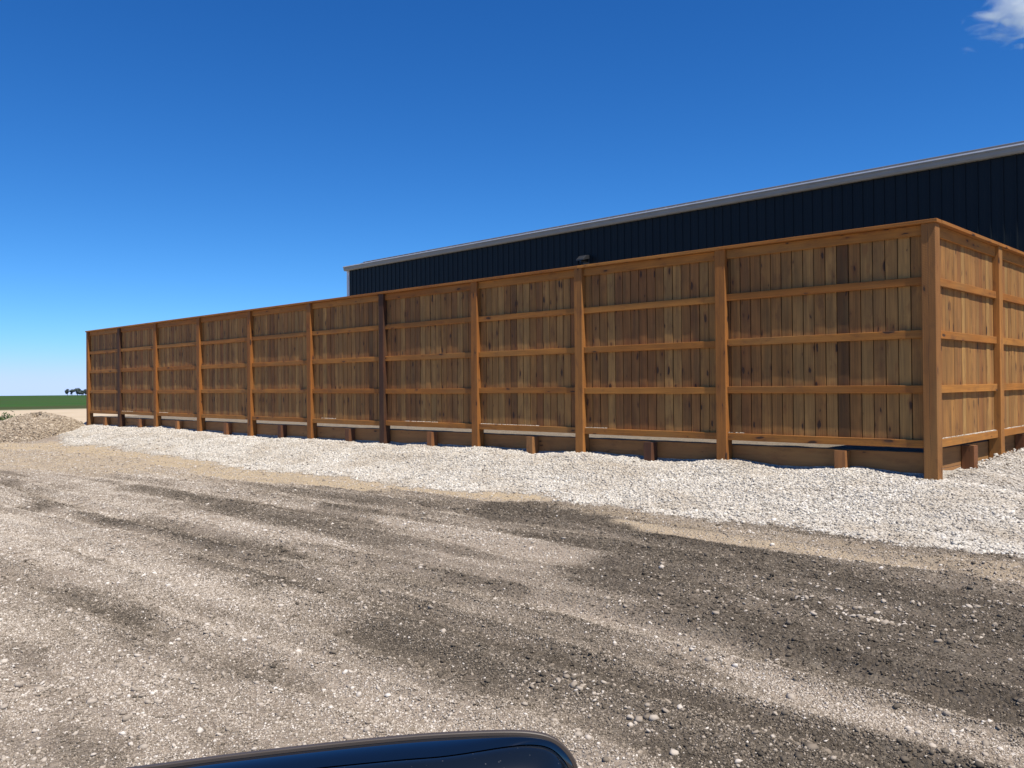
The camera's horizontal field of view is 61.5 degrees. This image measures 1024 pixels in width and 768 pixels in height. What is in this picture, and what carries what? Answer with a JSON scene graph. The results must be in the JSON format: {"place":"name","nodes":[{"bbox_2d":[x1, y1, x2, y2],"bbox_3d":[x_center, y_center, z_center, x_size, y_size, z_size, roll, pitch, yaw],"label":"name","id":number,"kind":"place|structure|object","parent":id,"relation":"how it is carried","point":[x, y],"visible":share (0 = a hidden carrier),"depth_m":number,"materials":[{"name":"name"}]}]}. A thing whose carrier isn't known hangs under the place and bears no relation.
{"place":"outdoors","nodes":[
{"label":"outdoors","id":0,"kind":"place"},
{"bbox_2d":[126,730,577,767],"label":"vehicle mirror","id":1,"kind":"object","parent":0,"point":[497,749],"visible":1,"depth_m":0.61,"materials":[{"name":"plastic"}]},
{"bbox_2d":[0,395,1023,767],"bbox_3d":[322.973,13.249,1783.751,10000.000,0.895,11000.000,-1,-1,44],"label":"ground","id":2,"kind":"structure","parent":0,"point":[70,405],"depth_m":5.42,"materials":[{"name":"grey gravel"}]},
{"bbox_2d":[0,411,20,420],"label":"shrub","id":3,"kind":"object","parent":2,"relation":"on","point":[2,417],"visible":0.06,"depth_m":32.91,"materials":[{"name":"green plant"}]},
{"bbox_2d":[0,411,84,442],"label":"gravel pile","id":4,"kind":"object","parent":2,"relation":"on","point":[31,426],"visible":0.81,"depth_m":24.83,"materials":[{"name":"gravel"}]},
{"bbox_2d":[74,388,80,395],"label":"tree","id":5,"kind":"object","parent":2,"relation":"on","point":[78,390],"visible":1,"depth_m":908.90,"materials":[{"name":"green plant"}]},
{"bbox_2d":[0,441,248,504],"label":"grit","id":6,"kind":"object","parent":2,"relation":"on","point":[29,469],"visible":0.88,"depth_m":15.97,"materials":[{"name":"gravel"}]},
{"bbox_2d":[0,511,273,653],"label":"grit","id":7,"kind":"object","parent":2,"relation":"on","point":[38,566],"visible":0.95,"depth_m":6.82,"materials":[{"name":"gravel"}]},
{"bbox_2d":[93,417,923,473],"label":"retaining wall","id":8,"kind":"structure","parent":2,"relation":"on","point":[906,462],"depth_m":12.57,"materials":[{"name":"brown wood"}]},
{"bbox_2d":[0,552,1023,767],"bbox_3d":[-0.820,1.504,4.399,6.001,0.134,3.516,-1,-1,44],"label":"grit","id":9,"kind":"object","parent":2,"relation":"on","point":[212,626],"visible":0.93,"depth_m":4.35,"materials":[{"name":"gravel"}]},
{"bbox_2d":[0,487,1023,767],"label":"pale stones","id":10,"kind":"object","parent":2,"relation":"on","point":[558,679],"visible":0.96,"depth_m":4.70,"materials":[{"name":"grey stone"}]},
{"bbox_2d":[85,218,942,479],"bbox_3d":[-4.150,-0.104,17.878,24.501,3.325,0.175,-1,-1,44],"label":"fence","id":11,"kind":"object","parent":2,"relation":"on","point":[833,338],"visible":1,"depth_m":12.54,"materials":[{"name":"brown wood"}]},
{"bbox_2d":[33,486,1022,767],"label":"dirt clods","id":12,"kind":"object","parent":2,"relation":"on","point":[761,644],"visible":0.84,"depth_m":5.20,"materials":[{"name":"soil"}]},
{"bbox_2d":[53,424,1023,560],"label":"gravel","id":13,"kind":"structure","parent":2,"relation":"on","point":[389,466],"depth_m":10.46,"materials":[{"name":"white gravel"}]},
{"bbox_2d":[132,411,1023,438],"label":"gravel spill","id":14,"kind":"object","parent":2,"relation":"on","point":[728,432],"visible":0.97,"depth_m":11.83,"materials":[{"name":"grey gravel"}]},
{"bbox_2d":[343,141,1023,295],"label":"warehouse","id":15,"kind":"structure","parent":2,"relation":"on","point":[980,191],"depth_m":20.32,"materials":[{"name":"blue"}]},
{"bbox_2d":[576,255,589,264],"bbox_3d":[1.978,-3.467,23.922,0.260,0.260,0.316,-1,-1,44],"label":"wall lamp","id":16,"kind":"object","parent":15,"relation":"attached to","point":[584,259],"visible":0.94,"depth_m":23.89,"materials":[{"name":"metal"}]},
{"bbox_2d":[940,220,1023,459],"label":"fence","id":17,"kind":"object","parent":2,"relation":"on","point":[982,320],"visible":0.94,"depth_m":10.75,"materials":[{"name":"brown wood"}]},
{"bbox_2d":[942,433,1023,469],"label":"retaining wall","id":18,"kind":"structure","parent":2,"relation":"on","point":[966,456],"depth_m":10.37,"materials":[{"name":"brown wood"}]},
{"bbox_2d":[0,0,1023,395],"label":"sky","id":19,"kind":"structure","parent":0,"point":[161,160],"materials":[{"name":"blue"}]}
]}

